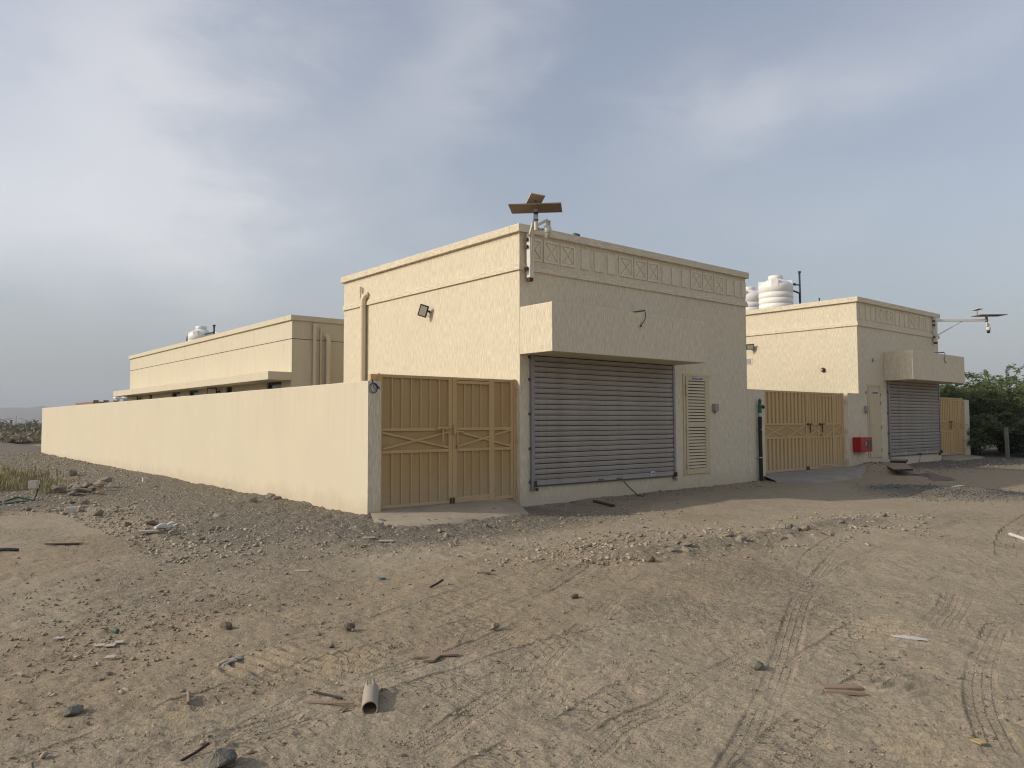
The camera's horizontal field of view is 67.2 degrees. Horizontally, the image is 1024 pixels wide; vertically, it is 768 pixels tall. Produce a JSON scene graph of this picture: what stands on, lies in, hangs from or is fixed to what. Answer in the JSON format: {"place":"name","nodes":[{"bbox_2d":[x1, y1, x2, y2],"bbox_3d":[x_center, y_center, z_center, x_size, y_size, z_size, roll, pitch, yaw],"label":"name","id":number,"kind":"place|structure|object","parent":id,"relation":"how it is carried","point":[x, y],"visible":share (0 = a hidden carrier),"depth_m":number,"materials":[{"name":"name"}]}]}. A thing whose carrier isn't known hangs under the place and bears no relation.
{"place":"outdoors","nodes":[
{"label":"outdoors","id":0,"kind":"place"},
{"bbox_2d":[0,406,49,424],"bbox_3d":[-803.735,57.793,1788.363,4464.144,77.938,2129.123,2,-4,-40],"label":"hills","id":1,"kind":"structure","parent":0,"point":[15,415],"depth_m":2143.64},
{"bbox_2d":[0,462,80,495],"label":"dry grass","id":2,"kind":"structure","parent":0,"point":[20,480],"depth_m":19.26,"materials":[{"name":"plant"}]},
{"bbox_2d":[0,439,1023,767],"bbox_3d":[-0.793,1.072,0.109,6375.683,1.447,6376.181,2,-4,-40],"label":"ground","id":3,"kind":"structure","parent":0,"point":[916,693],"depth_m":6.38,"materials":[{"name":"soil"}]},
{"bbox_2d":[0,548,18,550],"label":"strip","id":4,"kind":"object","parent":3,"relation":"on","point":[9,549],"visible":1,"depth_m":10.37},
{"bbox_2d":[0,418,33,429],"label":"scrub bush","id":5,"kind":"object","parent":3,"relation":"on","point":[14,425],"visible":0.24,"depth_m":100.06,"materials":[{"name":"grey plant"}]},
{"bbox_2d":[0,480,40,504],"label":"hose","id":6,"kind":"object","parent":3,"relation":"on","point":[33,484],"visible":0.96,"depth_m":16.63,"materials":[{"name":"green plastic"}]},
{"bbox_2d":[0,430,41,443],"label":"rubble pile","id":7,"kind":"object","parent":3,"relation":"on","point":[9,437],"visible":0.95,"depth_m":61.06,"materials":[{"name":"stone"}]},
{"bbox_2d":[0,424,41,433],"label":"scrub bush","id":8,"kind":"object","parent":3,"relation":"on","point":[31,430],"visible":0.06,"depth_m":75.84,"materials":[{"name":"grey plant"}]},
{"bbox_2d":[0,418,41,427],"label":"scrub bush","id":9,"kind":"object","parent":3,"relation":"on","point":[22,425],"visible":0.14,"depth_m":104.48,"materials":[{"name":"grey plant"}]},
{"bbox_2d":[0,422,41,430],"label":"scrub bush","id":10,"kind":"object","parent":3,"relation":"on","point":[34,428],"visible":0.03,"depth_m":88.07,"materials":[{"name":"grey plant"}]},
{"bbox_2d":[7,429,41,442],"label":"scrub bush","id":11,"kind":"object","parent":3,"relation":"on","point":[29,441],"visible":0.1,"depth_m":64.60,"materials":[{"name":"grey plant"}]},
{"bbox_2d":[51,483,66,491],"bbox_3d":[-10.399,2.371,17.680,0.336,0.170,0.246,13,6,-31],"label":"stone","id":12,"kind":"object","parent":3,"relation":"on","point":[62,487],"visible":1,"depth_m":17.63,"materials":[{"name":"stone"}]},
{"bbox_2d":[44,543,79,544],"bbox_3d":[-6.370,2.265,10.908,0.499,0.020,0.070,0,-3,-7],"label":"board strip","id":13,"kind":"object","parent":3,"relation":"on","point":[61,543],"visible":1,"depth_m":10.89,"materials":[{"name":"wood"}]},
{"bbox_2d":[66,507,75,512],"bbox_3d":[-8.434,2.409,14.746,0.171,0.110,0.133,1,-3,-22],"label":"plaster block","id":14,"kind":"object","parent":3,"relation":"on","point":[70,509],"depth_m":14.69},
{"bbox_2d":[67,490,77,495],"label":"stone","id":15,"kind":"object","parent":3,"relation":"on","point":[73,492],"visible":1,"depth_m":17.30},
{"bbox_2d":[68,469,77,475],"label":"rock","id":16,"kind":"object","parent":3,"relation":"on","point":[73,472],"visible":0.8,"depth_m":22.65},
{"bbox_2d":[63,704,83,716],"bbox_3d":[-2.593,1.934,4.552,0.092,0.065,0.139,6,2,-2],"label":"rock","id":17,"kind":"object","parent":3,"relation":"on","point":[73,710],"visible":0.98,"depth_m":4.53,"materials":[{"name":"stone"}]},
{"bbox_2d":[71,484,82,489],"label":"stone","id":18,"kind":"object","parent":3,"relation":"on","point":[75,487],"visible":0.73,"depth_m":17.99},
{"bbox_2d":[75,488,91,492],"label":"stone","id":19,"kind":"object","parent":3,"relation":"on","point":[83,490],"visible":1,"depth_m":17.45,"materials":[{"name":"stone"}]},
{"bbox_2d":[82,482,91,487],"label":"stone","id":20,"kind":"object","parent":3,"relation":"on","point":[86,485],"visible":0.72,"depth_m":18.35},
{"bbox_2d":[92,509,103,515],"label":"stone","id":21,"kind":"object","parent":3,"relation":"on","point":[99,512],"visible":1,"depth_m":13.94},
{"bbox_2d":[92,481,106,487],"bbox_3d":[-9.711,2.363,18.172,0.279,0.177,0.323,9,4,16],"label":"stone","id":22,"kind":"object","parent":3,"relation":"on","point":[100,484],"visible":1,"depth_m":18.06,"materials":[{"name":"stone"}]},
{"bbox_2d":[93,643,105,646],"bbox_3d":[-3.188,2.015,5.952,0.078,0.006,0.072,1,-3,-15],"label":"tile shard","id":23,"kind":"object","parent":3,"relation":"on","point":[99,644],"visible":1,"depth_m":5.95,"materials":[{"name":"ceramic"}]},
{"bbox_2d":[75,400,124,404],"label":"distant house","id":24,"kind":"structure","parent":3,"relation":"on","point":[97,401],"depth_m":75.94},
{"bbox_2d":[99,476,112,482],"bbox_3d":[-9.909,2.344,18.761,0.336,0.174,0.247,-9,5,5],"label":"stone","id":25,"kind":"object","parent":3,"relation":"on","point":[107,479],"visible":0.86,"depth_m":18.68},
{"bbox_2d":[103,643,115,646],"bbox_3d":[-3.103,2.014,5.944,0.078,0.006,0.072,1,-3,-15],"label":"tile shard","id":26,"kind":"object","parent":3,"relation":"on","point":[110,645],"visible":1,"depth_m":5.92,"materials":[{"name":"ceramic"}]},
{"bbox_2d":[103,654,116,658],"bbox_3d":[-2.956,2.004,5.664,0.078,0.006,0.072,1,-3,-14],"label":"tile shard","id":27,"kind":"object","parent":3,"relation":"on","point":[109,656],"visible":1,"depth_m":5.66,"materials":[{"name":"ceramic"}]},
{"bbox_2d":[109,627,119,632],"bbox_3d":[-3.273,2.025,6.343,0.103,0.045,0.044,-2,-3,33],"label":"bottle","id":28,"kind":"object","parent":3,"relation":"on","point":[114,630],"visible":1,"depth_m":6.32,"materials":[{"name":"glass"}]},
{"bbox_2d":[137,530,159,532],"bbox_3d":[-5.444,2.209,11.544,0.290,0.030,0.112,1,-3,-15],"label":"board offcut","id":29,"kind":"object","parent":3,"relation":"on","point":[147,531],"visible":1,"depth_m":11.52,"materials":[{"name":"wood"}]},
{"bbox_2d":[144,519,158,524],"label":"stone","id":30,"kind":"object","parent":3,"relation":"on","point":[150,522],"visible":0.98,"depth_m":12.31,"materials":[{"name":"stone"}]},
{"bbox_2d":[154,523,166,529],"bbox_3d":[-5.350,2.163,11.727,0.098,0.107,0.258,-37,-14,9],"label":"plaster lump","id":31,"kind":"object","parent":3,"relation":"on","point":[160,526],"visible":0.98,"depth_m":11.70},
{"bbox_2d":[166,521,174,528],"bbox_3d":[-5.327,2.200,11.967,0.100,0.073,0.215,7,19,13],"label":"plaster lump","id":32,"kind":"object","parent":3,"relation":"on","point":[170,524],"visible":0.79,"depth_m":11.97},
{"bbox_2d":[168,529,176,533],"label":"stone","id":33,"kind":"object","parent":3,"relation":"on","point":[172,531],"visible":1,"depth_m":11.50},
{"bbox_2d":[187,691,190,704],"bbox_3d":[-2.012,1.951,4.795,0.023,0.044,0.140,1,-3,-23],"label":"stick","id":34,"kind":"object","parent":3,"relation":"on","point":[188,697],"visible":1,"depth_m":4.78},
{"bbox_2d":[180,742,209,761],"bbox_3d":[-1.658,1.928,4.036,0.020,0.042,0.173,-2,-3,29],"label":"stick","id":35,"kind":"object","parent":3,"relation":"on","point":[195,752],"visible":1,"depth_m":4.03,"materials":[{"name":"wood"}]},
{"bbox_2d":[41,381,380,514],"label":"boundary wall","id":36,"kind":"structure","parent":3,"relation":"on","point":[317,445],"depth_m":17.10,"materials":[{"name":"paint"}]},
{"bbox_2d":[369,379,379,392],"bbox_3d":[-2.383,0.037,13.297,0.210,0.250,0.065,2,-3,-33],"label":"wire coil","id":37,"kind":"object","parent":36,"relation":"hanging from","point":[373,386],"visible":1,"depth_m":13.29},
{"bbox_2d":[212,513,223,516],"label":"rock","id":38,"kind":"object","parent":3,"relation":"on","point":[218,515],"visible":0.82,"depth_m":13.30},
{"bbox_2d":[202,747,237,767],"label":"rock","id":39,"kind":"object","parent":3,"relation":"on","point":[219,757],"visible":1,"depth_m":3.85,"materials":[{"name":"stone"}]},
{"bbox_2d":[217,657,233,665],"bbox_3d":[-2.042,1.984,5.527,0.017,0.026,0.176,-2,-3,26],"label":"splinter","id":40,"kind":"object","parent":3,"relation":"on","point":[221,662],"visible":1,"depth_m":5.48,"materials":[{"name":"wood"}]},
{"bbox_2d":[220,621,233,629],"bbox_3d":[-2.374,2.020,6.396,0.189,0.103,0.067,4,-8,14],"label":"rock","id":41,"kind":"object","parent":3,"relation":"on","point":[226,625],"visible":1,"depth_m":6.38,"materials":[{"name":"stone"}]},
{"bbox_2d":[222,659,236,666],"bbox_3d":[-2.013,1.984,5.492,0.017,0.026,0.136,-1,-3,23],"label":"splinter","id":42,"kind":"object","parent":3,"relation":"on","point":[228,662],"visible":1,"depth_m":5.48,"materials":[{"name":"wood"}]},
{"bbox_2d":[249,495,256,501],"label":"rock","id":43,"kind":"object","parent":3,"relation":"on","point":[252,498],"visible":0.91,"depth_m":15.01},
{"bbox_2d":[265,493,275,499],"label":"rock","id":44,"kind":"object","parent":3,"relation":"on","point":[269,495],"visible":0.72,"depth_m":15.74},
{"bbox_2d":[302,701,353,703],"bbox_3d":[-1.135,1.967,4.753,0.319,0.017,0.019,0,-3,4],"label":"stick","id":45,"kind":"object","parent":3,"relation":"on","point":[317,702],"visible":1,"depth_m":4.75,"materials":[{"name":"wood"}]},
{"bbox_2d":[313,691,342,698],"bbox_3d":[-1.170,1.973,4.889,0.229,0.020,0.015,-2,-3,27],"label":"stick","id":46,"kind":"object","parent":3,"relation":"on","point":[326,694],"visible":1,"depth_m":4.88,"materials":[{"name":"wood"}]},
{"bbox_2d":[344,622,354,630],"bbox_3d":[-1.346,2.016,6.391,0.091,0.073,0.089,-3,-4,40],"label":"rock","id":47,"kind":"object","parent":3,"relation":"on","point":[349,626],"visible":0.99,"depth_m":6.36,"materials":[{"name":"stone"}]},
{"bbox_2d":[361,678,378,714],"bbox_3d":[-0.885,1.951,4.826,0.100,0.099,0.472,0,-3,-9],"label":"pipe piece","id":48,"kind":"object","parent":3,"relation":"on","point":[370,692],"visible":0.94,"depth_m":4.74,"materials":[{"name":"grey plastic"}]},
{"bbox_2d":[409,650,458,661],"bbox_3d":[-0.565,1.996,5.668,0.320,0.012,0.200,2,-4,-40],"label":"plywood scrap","id":49,"kind":"object","parent":3,"relation":"on","point":[433,656],"visible":1,"depth_m":5.65,"materials":[{"name":"wood"}]},
{"bbox_2d":[430,579,443,587],"bbox_3d":[-0.794,2.098,8.107,0.030,0.063,0.214,-2,-3,33],"label":"stick","id":50,"kind":"object","parent":3,"relation":"on","point":[437,583],"visible":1,"depth_m":8.11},
{"bbox_2d":[371,498,528,526],"bbox_3d":[-0.953,2.324,13.647,3.890,0.286,1.856,2,-4,-40],"label":"concrete apron","id":51,"kind":"object","parent":3,"relation":"on","point":[455,513],"visible":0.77,"depth_m":13.46,"materials":[{"name":"concrete"}]},
{"bbox_2d":[475,571,490,573],"bbox_3d":[-0.329,2.135,8.718,0.174,0.020,0.062,0,-3,-10],"label":"plank","id":52,"kind":"object","parent":3,"relation":"on","point":[483,572],"visible":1,"depth_m":8.70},
{"bbox_2d":[490,622,499,629],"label":"rock","id":53,"kind":"object","parent":3,"relation":"on","point":[494,625],"visible":1,"depth_m":6.42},
{"bbox_2d":[341,223,748,506],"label":"utility building","id":54,"kind":"structure","parent":3,"relation":"on","point":[620,364],"depth_m":17.33,"materials":[{"name":"paint"}]},
{"bbox_2d":[417,304,430,317],"bbox_3d":[-2.025,-1.699,17.934,0.354,0.327,0.178,0,-3,4],"label":"floodlight","id":55,"kind":"object","parent":54,"relation":"attached to","point":[423,311],"visible":1,"depth_m":17.88,"materials":[{"name":"black metal"}]},
{"bbox_2d":[369,373,517,508],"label":"metal gate","id":56,"kind":"structure","parent":54,"relation":"attached to","point":[446,440],"depth_m":14.40,"materials":[{"name":"metal"}]},
{"bbox_2d":[508,193,561,281],"bbox_3d":[0.499,-2.785,14.852,0.960,1.325,1.746,0,-3,6],"label":"camera mast","id":57,"kind":"object","parent":54,"relation":"attached to","point":[534,204],"visible":1,"depth_m":14.36,"materials":[{"name":"white metal"}]},
{"bbox_2d":[682,373,710,475],"bbox_3d":[4.615,0.997,19.120,1.065,2.490,0.095,2,-4,-40],"label":"louvre door","id":58,"kind":"structure","parent":54,"relation":"in","point":[696,400],"depth_m":19.12,"materials":[{"name":"beige paint"}]},
{"bbox_2d":[712,404,718,412],"bbox_3d":[5.186,0.624,19.621,0.170,0.240,0.096,2,-4,-40],"label":"junction box","id":59,"kind":"object","parent":54,"relation":"attached to","point":[715,408],"visible":1,"depth_m":19.58,"materials":[{"name":"grey plastic"}]},
{"bbox_2d":[565,592,578,599],"bbox_3d":[0.587,2.066,7.496,0.072,0.078,0.220,-3,-4,44],"label":"rock","id":60,"kind":"object","parent":3,"relation":"on","point":[574,596],"visible":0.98,"depth_m":7.49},
{"bbox_2d":[593,500,614,506],"bbox_3d":[1.848,2.402,15.492,0.484,0.137,0.057,-2,-3,31],"label":"stick","id":61,"kind":"object","parent":3,"relation":"on","point":[604,503],"visible":1,"depth_m":15.47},
{"bbox_2d":[644,555,654,561],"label":"rock","id":62,"kind":"object","parent":3,"relation":"on","point":[650,558],"visible":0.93,"depth_m":9.35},
{"bbox_2d":[666,546,674,551],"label":"stone","id":63,"kind":"object","parent":3,"relation":"on","point":[670,549],"visible":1,"depth_m":9.89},
{"bbox_2d":[678,534,685,539],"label":"stone","id":64,"kind":"object","parent":3,"relation":"on","point":[682,536],"visible":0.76,"depth_m":11.06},
{"bbox_2d":[682,541,692,546],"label":"stone","id":65,"kind":"object","parent":3,"relation":"on","point":[687,543],"visible":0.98,"depth_m":10.25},
{"bbox_2d":[735,535,746,541],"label":"rock","id":66,"kind":"object","parent":3,"relation":"on","point":[740,538],"visible":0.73,"depth_m":10.76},
{"bbox_2d":[747,389,765,481],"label":"wall","id":67,"kind":"structure","parent":3,"relation":"on","point":[754,396],"depth_m":20.80,"materials":[{"name":"paint"}]},
{"bbox_2d":[756,399,764,480],"bbox_3d":[6.725,1.584,20.836,0.264,2.375,0.152,2,-4,-40],"label":"standpipe","id":68,"kind":"object","parent":67,"relation":"attached to","point":[760,414],"visible":0.97,"depth_m":20.77,"materials":[{"name":"metal"}]},
{"bbox_2d":[750,660,763,670],"bbox_3d":[1.736,1.995,5.462,0.094,0.072,0.095,5,4,21],"label":"rock","id":69,"kind":"object","parent":3,"relation":"on","point":[757,665],"visible":1,"depth_m":5.43,"materials":[{"name":"stone"}]},
{"bbox_2d":[785,523,792,528],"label":"stone","id":70,"kind":"object","parent":3,"relation":"on","point":[789,525],"visible":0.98,"depth_m":11.81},
{"bbox_2d":[800,525,809,530],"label":"stone","id":71,"kind":"object","parent":3,"relation":"on","point":[805,528],"visible":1,"depth_m":11.66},
{"bbox_2d":[765,465,865,483],"bbox_3d":[9.025,2.575,21.993,5.110,0.356,1.972,2,-4,-40],"label":"concrete apron","id":72,"kind":"object","parent":3,"relation":"on","point":[827,475],"visible":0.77,"depth_m":21.46,"materials":[{"name":"concrete"}]},
{"bbox_2d":[764,390,846,472],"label":"metal gate","id":73,"kind":"structure","parent":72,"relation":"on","point":[805,430],"depth_m":22.61,"materials":[{"name":"metal"}]},
{"bbox_2d":[820,531,830,535],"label":"stone","id":74,"kind":"object","parent":3,"relation":"on","point":[826,533],"visible":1,"depth_m":11.46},
{"bbox_2d":[816,684,861,689],"bbox_3d":[2.139,1.980,5.036,0.271,0.014,0.078,0,-3,0],"label":"plank","id":75,"kind":"object","parent":3,"relation":"on","point":[842,686],"visible":0.95,"depth_m":5.02,"materials":[{"name":"wood"}]},
{"bbox_2d":[824,689,864,695],"bbox_3d":[2.128,1.972,4.928,0.240,0.018,0.035,-1,-3,9],"label":"plank","id":76,"kind":"object","parent":3,"relation":"on","point":[850,692],"visible":1,"depth_m":4.92,"materials":[{"name":"wood"}]},
{"bbox_2d":[843,393,859,466],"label":"gate pillar","id":77,"kind":"structure","parent":3,"relation":"on","point":[851,415],"depth_m":24.32,"materials":[{"name":"paint"}]},
{"bbox_2d":[746,296,964,463],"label":"utility building","id":78,"kind":"structure","parent":3,"relation":"on","point":[899,380],"depth_m":26.21,"materials":[{"name":"paint"}]},
{"bbox_2d":[747,358,751,364],"bbox_3d":[8.555,-0.815,27.805,0.020,0.230,0.230,2,-4,-40],"label":"wall vent","id":79,"kind":"object","parent":78,"relation":"attached to","point":[749,361],"depth_m":27.79,"materials":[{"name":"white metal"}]},
{"bbox_2d":[746,344,754,350],"bbox_3d":[8.570,-1.320,27.635,0.378,0.235,0.179,-1,-3,9],"label":"floodlight","id":80,"kind":"object","parent":78,"relation":"attached to","point":[750,346],"visible":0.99,"depth_m":27.57,"materials":[{"name":"black metal"}]},
{"bbox_2d":[745,286,758,310],"bbox_3d":[9.386,-3.078,30.508,1.210,1.515,1.210,2,-4,-40],"label":"water tank","id":81,"kind":"object","parent":78,"relation":"on","point":[752,297],"visible":0.29,"depth_m":29.94,"materials":[{"name":"white plastic"}]},
{"bbox_2d":[758,275,793,308],"bbox_3d":[9.632,-3.198,28.127,1.200,1.515,1.200,2,-4,-40],"label":"water tank","id":82,"kind":"object","parent":78,"relation":"on","point":[775,290],"visible":0.82,"depth_m":27.64,"materials":[{"name":"white plastic"}]},
{"bbox_2d":[793,290,800,303],"bbox_3d":[10.495,-2.961,28.557,0.793,1.082,0.064,2,-4,-40],"label":"roof pipe","id":83,"kind":"object","parent":78,"relation":"on","point":[799,296],"visible":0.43,"depth_m":28.75,"materials":[{"name":"black metal"}]},
{"bbox_2d":[793,271,800,294],"bbox_3d":[10.515,-3.342,28.756,1.055,1.861,0.110,2,-4,-42],"label":"roof pipe","id":84,"kind":"object","parent":78,"relation":"on","point":[799,284],"visible":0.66,"depth_m":29.06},
{"bbox_2d":[853,437,871,451],"bbox_3d":[11.155,1.918,24.455,0.800,0.460,0.309,2,-4,-40],"label":"hose cabinet","id":85,"kind":"object","parent":78,"relation":"attached to","point":[862,444],"visible":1,"depth_m":24.27,"materials":[{"name":"metal"}]},
{"bbox_2d":[864,406,868,412],"bbox_3d":[11.471,0.829,24.931,0.170,0.240,0.086,2,-4,-40],"label":"junction box","id":86,"kind":"object","parent":78,"relation":"attached to","point":[866,409],"visible":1,"depth_m":24.89,"materials":[{"name":"grey plastic"}]},
{"bbox_2d":[867,384,882,458],"bbox_3d":[11.956,1.227,25.314,0.970,2.420,0.095,2,-4,-40],"label":"plain door","id":87,"kind":"structure","parent":78,"relation":"in","point":[874,414],"depth_m":25.30,"materials":[{"name":"beige paint"}]},
{"bbox_2d":[940,397,964,455],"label":"metal gate","id":88,"kind":"structure","parent":78,"relation":"attached to","point":[952,427],"depth_m":29.68,"materials":[{"name":"metal"}]},
{"bbox_2d":[932,308,1007,343],"bbox_3d":[16.874,-2.134,28.564,2.557,1.285,0.660,0,-3,4],"label":"camera mast","id":89,"kind":"object","parent":78,"relation":"attached to","point":[935,320],"visible":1,"depth_m":28.53,"materials":[{"name":"white metal"}]},
{"bbox_2d":[879,462,912,470],"bbox_3d":[11.723,2.491,23.331,0.738,0.150,2.566,-1,-3,17],"label":"plywood sheet","id":90,"kind":"object","parent":3,"relation":"on","point":[899,466],"visible":0.89,"depth_m":22.90,"materials":[{"name":"wood"}]},
{"bbox_2d":[890,458,907,462],"bbox_3d":[12.431,2.459,24.746,0.518,0.090,1.254,-2,-3,26],"label":"plywood sheet","id":91,"kind":"object","parent":90,"relation":"on","point":[893,460],"visible":1,"depth_m":24.28,"materials":[{"name":"wood"}]},
{"bbox_2d":[891,635,928,640],"bbox_3d":[3.159,2.014,6.132,0.259,0.003,0.122,-1,-3,19],"label":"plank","id":92,"kind":"object","parent":3,"relation":"on","point":[909,637],"visible":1,"depth_m":6.12,"materials":[{"name":"white paint"}]},
{"bbox_2d":[942,454,982,460],"bbox_3d":[17.422,2.836,29.590,3.150,0.236,1.192,2,-4,-40],"label":"concrete apron","id":93,"kind":"object","parent":3,"relation":"on","point":[958,457],"visible":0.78,"depth_m":29.17,"materials":[{"name":"concrete"}]},
{"bbox_2d":[962,400,970,454],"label":"gate pillar","id":94,"kind":"structure","parent":3,"relation":"on","point":[966,422],"depth_m":30.42,"materials":[{"name":"paint"}]},
{"bbox_2d":[970,738,986,744],"bbox_3d":[2.525,1.933,4.168,0.054,0.006,0.067,1,-3,-18],"label":"scrap","id":95,"kind":"object","parent":3,"relation":"on","point":[979,741],"visible":1,"depth_m":4.16,"materials":[{"name":"yellow wood"}]},
{"bbox_2d":[939,372,1020,439],"bbox_3d":[18.758,1.246,33.246,6.340,3.499,5.814,2,-4,-40],"label":"acacia bush","id":96,"kind":"object","parent":3,"relation":"on","point":[972,396],"visible":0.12,"depth_m":32.11,"materials":[{"name":"green plant"}]},
{"bbox_2d":[964,413,1005,454],"bbox_3d":[18.323,2.066,31.593,3.119,1.778,3.147,2,-4,-40],"label":"acacia bush","id":97,"kind":"object","parent":3,"relation":"on","point":[978,424],"visible":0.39,"depth_m":30.80,"materials":[{"name":"green plant"}]},
{"bbox_2d":[950,364,1023,447],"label":"acacia bush","id":98,"kind":"object","parent":3,"relation":"on","point":[1006,378],"visible":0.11,"depth_m":35.07,"materials":[{"name":"green plant"}]},
{"bbox_2d":[967,378,1023,452],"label":"acacia bush","id":99,"kind":"object","parent":3,"relation":"on","point":[1014,447],"visible":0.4,"depth_m":33.08,"materials":[{"name":"green plant"}]},
{"bbox_2d":[987,411,1023,452],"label":"acacia bush","id":100,"kind":"object","parent":3,"relation":"on","point":[1013,428],"visible":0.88,"depth_m":31.39,"materials":[{"name":"green plant"}]},
{"bbox_2d":[1004,428,1009,458],"bbox_3d":[18.770,2.258,29.221,0.218,1.364,0.120,2,-4,-40],"label":"fence post","id":101,"kind":"object","parent":3,"relation":"on","point":[1006,440],"visible":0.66,"depth_m":29.18,"materials":[{"name":"concrete"}]},
{"bbox_2d":[1008,532,1023,540],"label":"lath","id":102,"kind":"object","parent":3,"relation":"on","point":[1016,536],"visible":1,"depth_m":11.15,"materials":[{"name":"white paint"}]},
{"bbox_2d":[0,0,1023,407],"label":"sky","id":103,"kind":"structure","parent":0,"point":[169,168],"materials":[{"name":"grey"}]},
{"bbox_2d":[913,472,955,480],"bbox_3d":[11.827,2.577,21.608,0.660,0.131,1.842,-1,-3,11],"label":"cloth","id":104,"kind":"object","parent":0,"point":[934,476],"visible":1,"depth_m":21.18,"materials":[{"name":"fabric"}]},
{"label":"courtyard","id":105,"kind":"structure","parent":0,"visible":0},
{"bbox_2d":[113,315,343,399],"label":"long building","id":106,"kind":"structure","parent":105,"relation":"on","point":[291,351],"depth_m":23.93,"materials":[{"name":"paint"}]},
{"bbox_2d":[127,396,140,400],"bbox_3d":[-16.288,0.631,33.324,0.630,0.260,0.274,-1,-3,8],"label":"floodlight","id":107,"kind":"object","parent":106,"relation":"attached to","point":[131,398],"visible":0.65,"depth_m":33.22,"materials":[{"name":"black metal"}]},
{"bbox_2d":[190,390,197,395],"bbox_3d":[-11.542,0.846,28.125,0.060,1.200,1.040,2,-4,-40],"label":"window","id":108,"kind":"structure","parent":106,"relation":"in","point":[192,392],"depth_m":28.28,"materials":[{"name":"black glass"}]},
{"bbox_2d":[188,326,212,340],"bbox_3d":[-13.081,-1.845,32.417,1.040,1.175,1.040,2,-4,-40],"label":"water tank","id":109,"kind":"object","parent":106,"relation":"on","point":[198,332],"visible":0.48,"depth_m":32.02,"materials":[{"name":"white plastic"}]},
{"bbox_2d":[207,388,220,393],"bbox_3d":[-10.005,0.251,25.938,0.489,0.252,0.236,-1,-3,8],"label":"floodlight","id":110,"kind":"object","parent":106,"relation":"attached to","point":[212,391],"visible":0.77,"depth_m":25.85,"materials":[{"name":"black metal"}]},
{"bbox_2d":[268,382,280,388],"bbox_3d":[-6.926,0.557,22.665,0.060,1.200,1.070,2,-4,-40],"label":"window","id":111,"kind":"structure","parent":106,"relation":"in","point":[278,384],"depth_m":22.81,"materials":[{"name":"black glass"}]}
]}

